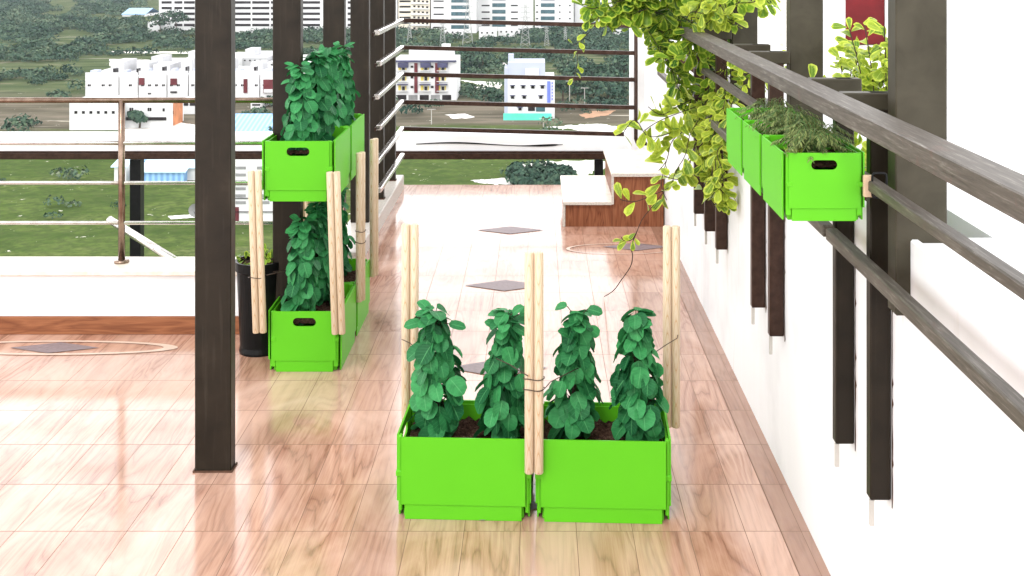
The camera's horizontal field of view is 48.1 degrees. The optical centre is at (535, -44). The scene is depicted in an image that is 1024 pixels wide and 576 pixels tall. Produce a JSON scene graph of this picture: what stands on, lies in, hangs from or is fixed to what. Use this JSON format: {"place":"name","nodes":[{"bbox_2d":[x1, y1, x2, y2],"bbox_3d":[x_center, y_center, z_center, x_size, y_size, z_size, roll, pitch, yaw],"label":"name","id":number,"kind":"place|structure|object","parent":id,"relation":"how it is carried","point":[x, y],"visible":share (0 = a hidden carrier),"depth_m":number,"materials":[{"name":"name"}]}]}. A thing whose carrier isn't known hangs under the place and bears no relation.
{"place":"outdoors","nodes":[
{"label":"outdoors","id":0,"kind":"place"},
{"bbox_2d":[0,257,238,333],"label":"wall","id":1,"kind":"structure","parent":0,"point":[90,295],"depth_m":5.32,"materials":[{"name":"white paint"}]},
{"bbox_2d":[0,97,272,263],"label":"tube railing","id":2,"kind":"object","parent":1,"relation":"on","point":[120,226],"visible":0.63,"depth_m":5.42,"materials":[{"name":"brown metal"}]},
{"bbox_2d":[0,0,628,256],"bbox_3d":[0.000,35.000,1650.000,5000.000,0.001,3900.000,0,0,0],"label":"ground","id":3,"kind":"structure","parent":0,"point":[26,203],"depth_m":187.34,"materials":[{"name":"plant"}]},
{"bbox_2d":[69,95,137,129],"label":"villa","id":4,"kind":"object","parent":3,"relation":"on","point":[93,116],"visible":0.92,"depth_m":230.83,"materials":[{"name":"paint"}]},
{"bbox_2d":[85,58,136,95],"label":"row house","id":5,"kind":"structure","parent":3,"relation":"on","point":[98,82],"depth_m":280.78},
{"bbox_2d":[111,159,129,180],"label":"metal shed","id":6,"kind":"structure","parent":3,"relation":"on","point":[127,168],"depth_m":177.75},
{"bbox_2d":[127,109,147,127],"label":"valley tree","id":7,"kind":"object","parent":3,"relation":"on","point":[136,116],"visible":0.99,"depth_m":231.69,"materials":[{"name":"green plant"}]},
{"bbox_2d":[119,61,157,96],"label":"row house","id":8,"kind":"structure","parent":3,"relation":"on","point":[128,82],"depth_m":280.78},
{"bbox_2d":[121,8,158,16],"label":"metal shed","id":9,"kind":"structure","parent":3,"relation":"on","point":[129,12],"depth_m":673.61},
{"bbox_2d":[126,103,183,127],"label":"villa","id":10,"kind":"object","parent":3,"relation":"on","point":[159,115],"visible":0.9,"depth_m":233.70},
{"bbox_2d":[139,61,180,96],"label":"row house","id":11,"kind":"structure","parent":3,"relation":"on","point":[153,83],"depth_m":280.78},
{"bbox_2d":[125,122,194,131],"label":"sand patch","id":12,"kind":"object","parent":3,"relation":"on","point":[179,127],"visible":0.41,"depth_m":231.34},
{"bbox_2d":[148,12,174,33],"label":"valley tree","id":13,"kind":"object","parent":3,"relation":"on","point":[160,21],"visible":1,"depth_m":501.24,"materials":[{"name":"green plant"}]},
{"bbox_2d":[144,159,194,180],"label":"metal shed","id":14,"kind":"structure","parent":3,"relation":"on","point":[165,169],"depth_m":177.99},
{"bbox_2d":[173,103,182,125],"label":"villa","id":15,"kind":"object","parent":3,"relation":"on","point":[177,113],"visible":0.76,"depth_m":239.03,"materials":[{"name":"paint"}]},
{"bbox_2d":[167,56,194,96],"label":"row house","id":16,"kind":"structure","parent":3,"relation":"on","point":[177,83],"depth_m":280.78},
{"bbox_2d":[189,58,250,95],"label":"row house","id":17,"kind":"structure","parent":3,"relation":"on","point":[191,83],"depth_m":280.78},
{"bbox_2d":[235,159,272,220],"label":"apartment block","id":18,"kind":"structure","parent":3,"relation":"on","point":[243,167],"depth_m":150.50,"materials":[{"name":"concrete"}]},
{"bbox_2d":[235,60,272,96],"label":"row house","id":19,"kind":"structure","parent":3,"relation":"on","point":[247,82],"depth_m":279.74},
{"bbox_2d":[235,113,272,131],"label":"metal shed","id":20,"kind":"structure","parent":3,"relation":"on","point":[253,122],"depth_m":229.00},
{"bbox_2d":[243,47,272,65],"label":"row house","id":21,"kind":"structure","parent":3,"relation":"on","point":[252,54],"depth_m":344.96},
{"bbox_2d":[260,68,272,96],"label":"row house","id":22,"kind":"structure","parent":3,"relation":"on","point":[266,81],"depth_m":279.74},
{"bbox_2d":[159,0,397,32],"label":"apartment tower","id":23,"kind":"structure","parent":3,"relation":"on","point":[250,14],"depth_m":522.57,"materials":[{"name":"concrete"}]},
{"bbox_2d":[0,0,628,218],"bbox_3d":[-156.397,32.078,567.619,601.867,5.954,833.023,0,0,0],"label":"scrubland","id":24,"kind":"structure","parent":3,"relation":"on","point":[23,17],"depth_m":432.39,"materials":[{"name":"plant"}]},
{"bbox_2d":[398,0,430,29],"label":"apartment tower","id":25,"kind":"structure","parent":3,"relation":"on","point":[417,9],"depth_m":522.57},
{"bbox_2d":[396,44,459,99],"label":"apartment block","id":26,"kind":"structure","parent":3,"relation":"on","point":[426,88],"depth_m":278.70,"materials":[{"name":"paint"}]},
{"bbox_2d":[431,0,477,32],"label":"office tower","id":27,"kind":"structure","parent":3,"relation":"on","point":[447,9],"depth_m":522.57,"materials":[{"name":"white concrete"}]},
{"bbox_2d":[458,46,492,65],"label":"valley tree","id":28,"kind":"object","parent":3,"relation":"on","point":[475,56],"visible":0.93,"depth_m":347.92,"materials":[{"name":"green plant"}]},
{"bbox_2d":[478,0,532,30],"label":"office tower","id":29,"kind":"structure","parent":3,"relation":"on","point":[504,10],"depth_m":537.50,"materials":[{"name":"white concrete"}]},
{"bbox_2d":[503,113,551,119],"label":"site fence","id":30,"kind":"object","parent":3,"relation":"on","point":[521,116],"visible":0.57,"depth_m":244.70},
{"bbox_2d":[504,53,554,117],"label":"apartment block","id":31,"kind":"structure","parent":3,"relation":"on","point":[528,91],"depth_m":247.53,"materials":[{"name":"white concrete"}]},
{"bbox_2d":[535,0,572,27],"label":"office tower","id":32,"kind":"structure","parent":3,"relation":"on","point":[553,10],"depth_m":537.50,"materials":[{"name":"white concrete"}]},
{"bbox_2d":[523,160,604,174],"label":"sand patch","id":33,"kind":"object","parent":3,"relation":"on","point":[584,167],"visible":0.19,"depth_m":191.54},
{"bbox_2d":[557,64,590,94],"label":"valley tree","id":34,"kind":"object","parent":3,"relation":"on","point":[566,71],"visible":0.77,"depth_m":288.92,"materials":[{"name":"green plant"}]},
{"bbox_2d":[550,124,628,131],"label":"sand patch","id":35,"kind":"object","parent":3,"relation":"on","point":[595,127],"visible":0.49,"depth_m":234.04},
{"bbox_2d":[591,81,625,101],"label":"valley tree","id":36,"kind":"object","parent":3,"relation":"on","point":[611,88],"visible":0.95,"depth_m":269.44,"materials":[{"name":"green plant"}]},
{"bbox_2d":[592,69,626,96],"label":"valley tree","id":37,"kind":"object","parent":3,"relation":"on","point":[605,73],"visible":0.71,"depth_m":282.92,"materials":[{"name":"green plant"}]},
{"bbox_2d":[606,56,628,72],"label":"valley tree","id":38,"kind":"object","parent":3,"relation":"on","point":[621,65],"visible":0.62,"depth_m":309.70,"materials":[{"name":"green plant"}]},
{"bbox_2d":[0,132,628,256],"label":"parapet","id":39,"kind":"structure","parent":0,"point":[439,145],"depth_m":9.60,"materials":[{"name":"white paint"}]},
{"bbox_2d":[0,185,830,575],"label":"floor","id":40,"kind":"structure","parent":0,"point":[98,477],"depth_m":4.08,"materials":[{"name":"brown wood"}]},
{"bbox_2d":[192,0,237,472],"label":"pergola post","id":41,"kind":"object","parent":40,"relation":"on","point":[214,236],"visible":1,"depth_m":3.89,"materials":[{"name":"wood"}]},
{"bbox_2d":[235,255,278,356],"bbox_3d":[-1.226,1.548,5.090,0.216,0.405,0.216,0,0,0],"label":"black pot","id":42,"kind":"object","parent":40,"relation":"on","point":[252,344],"visible":0.55,"depth_m":5.01,"materials":[{"name":"plastic"}]},
{"bbox_2d":[236,243,272,264],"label":"plant","id":43,"kind":"object","parent":42,"relation":"in","point":[267,257],"visible":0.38,"depth_m":5.07,"materials":[{"name":"green plant"}]},
{"bbox_2d":[273,0,302,325],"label":"pergola post","id":44,"kind":"object","parent":40,"relation":"on","point":[287,30],"depth_m":5.04,"materials":[{"name":"wood"}]},
{"bbox_2d":[268,283,355,371],"bbox_3d":[-0.975,1.623,5.035,0.310,0.255,0.423,0,0,0],"label":"planter box","id":45,"kind":"object","parent":40,"relation":"on","point":[312,344],"visible":0.62,"depth_m":4.83,"materials":[{"name":"green plastic"}]},
{"bbox_2d":[247,170,266,333],"bbox_3d":[-1.169,1.238,4.807,0.058,0.680,0.029,-2,0,0],"label":"stake pair","id":46,"kind":"object","parent":45,"relation":"attached to","point":[257,263],"visible":1,"depth_m":4.79,"materials":[{"name":"brown wood"}]},
{"bbox_2d":[280,214,321,325],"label":"leafy plant","id":47,"kind":"object","parent":45,"relation":"in","point":[302,292],"visible":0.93,"depth_m":4.90,"materials":[{"name":"green plant"}]},
{"bbox_2d":[303,209,330,305],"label":"leafy plant","id":48,"kind":"object","parent":45,"relation":"in","point":[320,225],"visible":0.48,"depth_m":5.09,"materials":[{"name":"green plant"}]},
{"bbox_2d":[326,171,345,334],"bbox_3d":[-0.838,1.242,4.803,0.058,0.680,0.029,-2,0,0],"label":"stake pair","id":49,"kind":"object","parent":45,"relation":"attached to","point":[335,241],"visible":1,"depth_m":4.79,"materials":[{"name":"brown wood"}]},
{"bbox_2d":[356,151,364,302],"bbox_3d":[-0.803,1.238,5.250,0.029,0.680,0.058,0,0,20],"label":"stake pair","id":50,"kind":"object","parent":45,"relation":"attached to","point":[360,225],"visible":1,"depth_m":5.23,"materials":[{"name":"brown wood"}]},
{"bbox_2d":[323,0,345,225],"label":"pergola post","id":51,"kind":"object","parent":40,"relation":"on","point":[334,20],"depth_m":6.19,"materials":[{"name":"wood"}]},
{"bbox_2d":[344,258,369,335],"bbox_3d":[-0.975,1.623,5.465,0.310,0.255,0.423,0,0,0],"label":"planter box","id":52,"kind":"object","parent":40,"relation":"on","point":[362,309],"visible":0.16,"depth_m":5.53,"materials":[{"name":"green plastic"}]},
{"bbox_2d":[341,187,354,277],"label":"leafy plant","id":53,"kind":"object","parent":52,"relation":"in","point":[347,266],"visible":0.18,"depth_m":5.56,"materials":[{"name":"green plant"}]},
{"bbox_2d":[370,138,377,276],"bbox_3d":[-0.803,1.245,5.687,0.029,0.680,0.058,0,0,20],"label":"stake pair","id":54,"kind":"object","parent":52,"relation":"attached to","point":[373,207],"visible":1,"depth_m":5.66,"materials":[{"name":"brown wood"}]},
{"bbox_2d":[346,175,403,257],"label":"kerb","id":55,"kind":"structure","parent":40,"relation":"on","point":[393,190],"depth_m":7.60,"materials":[{"name":"stone"}]},
{"bbox_2d":[350,0,369,222],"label":"pergola post","id":56,"kind":"object","parent":55,"relation":"on","point":[360,31],"visible":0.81,"depth_m":7.10,"materials":[{"name":"wood"}]},
{"bbox_2d":[370,0,384,199],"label":"pergola post","id":57,"kind":"object","parent":55,"relation":"on","point":[377,53],"visible":0.48,"depth_m":7.78,"materials":[{"name":"wood"}]},
{"bbox_2d":[385,0,396,180],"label":"pergola post","id":58,"kind":"object","parent":55,"relation":"on","point":[390,72],"visible":0.49,"depth_m":8.42,"materials":[{"name":"wood"}]},
{"bbox_2d":[372,18,404,192],"bbox_3d":[-1.009,0.992,7.911,0.046,1.053,1.406,0,0,0],"label":"side railing","id":59,"kind":"object","parent":58,"relation":"attached to","point":[384,121],"visible":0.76,"depth_m":7.77,"materials":[{"name":"silver metal"}]},
{"bbox_2d":[396,399,533,520],"bbox_3d":[-0.220,1.623,3.709,0.423,0.255,0.310,0,0,2],"label":"planter box","id":60,"kind":"object","parent":40,"relation":"on","point":[461,473],"visible":0.66,"depth_m":3.56,"materials":[{"name":"green plastic"}]},
{"bbox_2d":[402,223,418,419],"bbox_3d":[-0.428,1.251,3.900,0.058,0.680,0.029,0,0,2],"label":"stake pair","id":61,"kind":"object","parent":60,"relation":"attached to","point":[410,268],"visible":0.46,"depth_m":3.89,"materials":[{"name":"brown wood"}]},
{"bbox_2d":[404,299,466,437],"bbox_3d":[-0.324,1.360,3.734,0.207,0.459,0.204,0,0,0],"label":"leafy plant","id":62,"kind":"object","parent":60,"relation":"in","point":[436,375],"visible":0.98,"depth_m":3.68,"materials":[{"name":"green plant"}]},
{"bbox_2d":[473,304,524,438],"bbox_3d":[-0.096,1.345,3.688,0.210,0.471,0.189,0,0,0],"label":"leafy plant","id":63,"kind":"object","parent":60,"relation":"in","point":[500,401],"visible":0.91,"depth_m":3.65,"materials":[{"name":"green plant"}]},
{"bbox_2d":[535,401,671,523],"bbox_3d":[0.214,1.623,3.691,0.423,0.255,0.310,0,0,2],"label":"planter box","id":64,"kind":"object","parent":40,"relation":"on","point":[600,474],"visible":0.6,"depth_m":3.54,"materials":[{"name":"green plastic"}]},
{"bbox_2d":[525,251,542,474],"bbox_3d":[-0.006,1.250,3.528,0.058,0.680,0.029,0,0,2],"label":"stake pair","id":65,"kind":"object","parent":64,"relation":"attached to","point":[533,358],"visible":1,"depth_m":3.52,"materials":[{"name":"brown wood"}]},
{"bbox_2d":[543,301,603,439],"bbox_3d":[0.120,1.359,3.704,0.199,0.467,0.175,0,0,0],"label":"leafy plant","id":66,"kind":"object","parent":64,"relation":"in","point":[573,415],"visible":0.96,"depth_m":3.67,"materials":[{"name":"green plant"}]},
{"bbox_2d":[608,307,668,440],"bbox_3d":[0.329,1.352,3.667,0.192,0.458,0.180,0,0,44],"label":"leafy plant","id":67,"kind":"object","parent":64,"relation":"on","point":[636,390],"visible":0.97,"depth_m":3.64,"materials":[{"name":"green plant"}]},
{"bbox_2d":[663,225,679,428],"bbox_3d":[0.458,1.253,3.880,0.058,0.680,0.029,0,0,2],"label":"stake pair","id":68,"kind":"object","parent":64,"relation":"attached to","point":[675,318],"visible":0.84,"depth_m":3.87,"materials":[{"name":"brown wood"}]},
{"bbox_2d":[560,150,664,226],"bbox_3d":[0.501,1.575,7.849,0.659,0.350,0.901,0,0,0],"label":"stepped bench","id":69,"kind":"object","parent":40,"relation":"on","point":[592,201],"visible":0.88,"depth_m":7.42,"materials":[{"name":"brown wood"}]},
{"bbox_2d":[645,39,1023,575],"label":"parapet wall","id":70,"kind":"structure","parent":40,"relation":"on","point":[953,505],"depth_m":2.76,"materials":[{"name":"white paint"}]},
{"bbox_2d":[404,18,646,145],"bbox_3d":[-0.091,0.943,8.600,1.842,0.955,0.029,0,0,0],"label":"railing","id":71,"kind":"object","parent":70,"relation":"attached to","point":[634,107],"visible":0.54,"depth_m":8.59,"materials":[{"name":"metal"}]},
{"bbox_2d":[629,28,644,149],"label":"white pillar","id":72,"kind":"structure","parent":70,"relation":"attached to","point":[641,76],"depth_m":8.90,"materials":[{"name":"paint"}]},
{"bbox_2d":[693,48,703,225],"bbox_3d":[0.784,0.828,5.688,0.134,1.015,0.043,0,0,0],"label":"rail bracket","id":73,"kind":"object","parent":70,"relation":"attached to","point":[698,202],"visible":0.3,"depth_m":5.67,"materials":[{"name":"brown paint"}]},
{"bbox_2d":[704,52,714,243],"bbox_3d":[0.784,0.828,5.327,0.134,1.015,0.043,0,0,0],"label":"rail bracket","id":74,"kind":"object","parent":70,"relation":"attached to","point":[709,217],"visible":0.29,"depth_m":5.31,"materials":[{"name":"brown paint"}]},
{"bbox_2d":[704,29,731,263],"bbox_3d":[0.784,0.828,4.997,0.134,1.015,0.043,0,0,0],"label":"rail bracket","id":75,"kind":"object","parent":70,"relation":"attached to","point":[721,230],"visible":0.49,"depth_m":4.98,"materials":[{"name":"brown paint"}]},
{"bbox_2d":[730,0,757,107],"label":"pergola post","id":76,"kind":"object","parent":70,"relation":"on","point":[745,35],"depth_m":5.04,"materials":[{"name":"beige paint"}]},
{"bbox_2d":[733,44,770,323],"bbox_3d":[0.784,0.828,4.175,0.134,1.015,0.043,0,0,0],"label":"rail bracket","id":77,"kind":"object","parent":70,"relation":"attached to","point":[757,238],"visible":0.7,"depth_m":4.16,"materials":[{"name":"brown paint"}]},
{"bbox_2d":[748,51,789,353],"bbox_3d":[0.784,0.828,3.861,0.134,1.015,0.043,0,0,0],"label":"rail bracket","id":78,"kind":"object","parent":70,"relation":"attached to","point":[776,271],"visible":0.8,"depth_m":3.84,"materials":[{"name":"brown paint"}]},
{"bbox_2d":[786,0,822,126],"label":"pergola post","id":79,"kind":"object","parent":70,"relation":"on","point":[804,33],"depth_m":3.89,"materials":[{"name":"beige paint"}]},
{"bbox_2d":[808,77,861,466],"bbox_3d":[0.784,0.828,3.013,0.134,1.015,0.043,0,0,0],"label":"rail bracket","id":80,"kind":"object","parent":70,"relation":"attached to","point":[843,349],"visible":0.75,"depth_m":3.00,"materials":[{"name":"metal"}]},
{"bbox_2d":[808,64,885,89],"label":"trough plant","id":81,"kind":"object","parent":70,"relation":"on","point":[812,68],"visible":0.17,"depth_m":3.63,"materials":[{"name":"green plant"}]},
{"bbox_2d":[828,36,868,76],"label":"trough plant","id":82,"kind":"object","parent":70,"relation":"on","point":[841,64],"visible":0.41,"depth_m":3.79,"materials":[{"name":"green plant"}]},
{"bbox_2d":[831,17,887,90],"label":"trough plant","id":83,"kind":"object","parent":70,"relation":"on","point":[873,54],"visible":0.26,"depth_m":3.58,"materials":[{"name":"green plant"}]},
{"bbox_2d":[839,91,890,525],"bbox_3d":[0.784,0.828,2.703,0.134,1.015,0.043,0,0,0],"label":"rail bracket","id":84,"kind":"object","parent":70,"relation":"attached to","point":[878,398],"visible":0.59,"depth_m":2.69,"materials":[{"name":"metal"}]},
{"bbox_2d":[657,26,1023,431],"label":"wall handrail","id":85,"kind":"object","parent":84,"relation":"attached to","point":[995,185],"depth_m":2.13,"materials":[{"name":"metal"}]},
{"bbox_2d":[613,86,705,215],"bbox_3d":[0.580,0.831,4.972,0.295,0.501,0.601,0,0,41],"label":"hanging vine","id":86,"kind":"object","parent":85,"relation":"hanging from","point":[684,176],"visible":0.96,"depth_m":4.96,"materials":[{"name":"green plant"}]},
{"bbox_2d":[604,192,663,296],"bbox_3d":[0.429,1.362,5.311,0.212,0.752,1.080,0,0,0],"label":"hanging vine","id":87,"kind":"object","parent":86,"relation":"hanging from","point":[622,242],"visible":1,"depth_m":4.80,"materials":[{"name":"green plant"}]},
{"bbox_2d":[571,0,780,71],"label":"climbing vine","id":88,"kind":"object","parent":85,"relation":"attached to","point":[657,17],"visible":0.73,"depth_m":5.09,"materials":[{"name":"green plant"}]},
{"bbox_2d":[568,17,599,84],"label":"hanging vine","id":89,"kind":"object","parent":88,"relation":"hanging from","point":[581,46],"visible":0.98,"depth_m":5.00,"materials":[{"name":"green plant"}]},
{"bbox_2d":[644,30,729,124],"bbox_3d":[0.762,0.612,5.276,0.526,0.557,0.330,0,0,-43],"label":"trailing vine","id":90,"kind":"object","parent":85,"relation":"hanging from","point":[687,80],"visible":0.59,"depth_m":5.22,"materials":[{"name":"green plant"}]},
{"bbox_2d":[687,61,767,214],"bbox_3d":[0.841,0.761,4.931,0.350,0.670,0.688,0,0,0],"label":"trailing vine","id":91,"kind":"object","parent":85,"relation":"hanging from","point":[710,173],"visible":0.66,"depth_m":4.85,"materials":[{"name":"green plant"}]},
{"bbox_2d":[680,0,779,32],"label":"climbing vine","id":92,"kind":"object","parent":85,"relation":"attached to","point":[713,12],"visible":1,"depth_m":4.80,"materials":[{"name":"green plant"}]},
{"bbox_2d":[726,108,802,175],"bbox_3d":[0.645,0.516,3.207,0.186,0.153,0.254,0,0,0],"label":"planter box","id":93,"kind":"object","parent":85,"relation":"hanging from","point":[734,138],"visible":0.13,"depth_m":3.21,"materials":[{"name":"green plastic"}]},
{"bbox_2d":[734,96,803,128],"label":"feathery plant","id":94,"kind":"object","parent":93,"relation":"on","point":[760,109],"visible":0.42,"depth_m":3.15,"materials":[{"name":"green plant"}]},
{"bbox_2d":[743,120,834,195],"bbox_3d":[0.645,0.516,2.949,0.186,0.153,0.254,0,0,0],"label":"planter box","id":95,"kind":"object","parent":85,"relation":"hanging from","point":[752,153],"visible":0.2,"depth_m":2.92,"materials":[{"name":"green plastic"}]},
{"bbox_2d":[744,110,828,135],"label":"feathery plant","id":96,"kind":"object","parent":95,"relation":"on","point":[789,120],"visible":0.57,"depth_m":2.88,"materials":[{"name":"green plant"}]},
{"bbox_2d":[752,103,825,129],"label":"feathery plant","id":97,"kind":"object","parent":95,"relation":"on","point":[775,112],"visible":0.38,"depth_m":3.00,"materials":[{"name":"green plant"}]},
{"bbox_2d":[762,135,864,220],"bbox_3d":[0.645,0.516,2.691,0.186,0.153,0.254,0,0,0],"label":"planter box","id":98,"kind":"object","parent":85,"relation":"hanging from","point":[824,186],"visible":0.91,"depth_m":2.56,"materials":[{"name":"green plastic"}]},
{"bbox_2d":[770,122,855,162],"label":"feathery plant","id":99,"kind":"object","parent":98,"relation":"on","point":[801,140],"visible":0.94,"depth_m":2.60,"materials":[{"name":"green plant"}]},
{"bbox_2d":[774,116,853,150],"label":"feathery plant","id":100,"kind":"object","parent":98,"relation":"on","point":[827,129],"visible":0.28,"depth_m":2.73,"materials":[{"name":"green plant"}]},
{"bbox_2d":[863,172,887,198],"bbox_3d":[0.756,0.509,2.555,0.052,0.059,0.019,0,0,0],"label":"hook","id":101,"kind":"object","parent":85,"relation":"hanging from","point":[866,180],"visible":0.62,"depth_m":2.55,"materials":[{"name":"brown wood"}]},
{"bbox_2d":[888,0,946,315],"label":"pergola post","id":102,"kind":"object","parent":70,"relation":"on","point":[917,63],"visible":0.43,"depth_m":2.55,"materials":[{"name":"brown paint"}]},
{"bbox_2d":[659,0,1023,46],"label":"neighbouring house","id":103,"kind":"structure","parent":0,"point":[985,22],"depth_m":22.80,"materials":[{"name":"white paint"}]},
{"bbox_2d":[845,0,884,44],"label":"door","id":104,"kind":"structure","parent":103,"relation":"in","point":[859,11],"depth_m":22.84,"materials":[{"name":"red paint"}]},
{"bbox_2d":[771,45,1023,174],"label":"roof paving","id":105,"kind":"structure","parent":0,"point":[985,101],"depth_m":14.37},
{"label":"stake pair","id":106,"kind":"object","parent":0,"visible":0},
{"bbox_2d":[262,126,349,201],"bbox_3d":[-1.002,0.905,5.035,0.310,0.255,0.423,0,0,0],"label":"planter box","id":107,"kind":"object","parent":106,"relation":"on","point":[286,177],"visible":0.88,"depth_m":4.83,"materials":[{"name":"green plastic"}]},
{"bbox_2d":[280,61,320,155],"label":"leafy plant","id":108,"kind":"object","parent":107,"relation":"in","point":[301,108],"visible":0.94,"depth_m":4.91,"materials":[{"name":"green plant"}]},
{"bbox_2d":[303,44,339,140],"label":"leafy plant","id":109,"kind":"object","parent":107,"relation":"in","point":[322,82],"visible":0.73,"depth_m":5.09,"materials":[{"name":"green plant"}]},
{"bbox_2d":[346,113,363,179],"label":"planter box","id":110,"kind":"object","parent":106,"relation":"on","point":[356,126],"visible":0.08,"depth_m":5.41,"materials":[{"name":"green plastic"}]},
{"bbox_2d":[311,45,346,125],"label":"leafy plant","id":111,"kind":"object","parent":110,"relation":"in","point":[338,86],"visible":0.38,"depth_m":5.34,"materials":[{"name":"green plant"}]},
{"bbox_2d":[333,41,360,125],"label":"leafy plant","id":112,"kind":"object","parent":110,"relation":"in","point":[345,70],"visible":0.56,"depth_m":5.54,"materials":[{"name":"green plant"}]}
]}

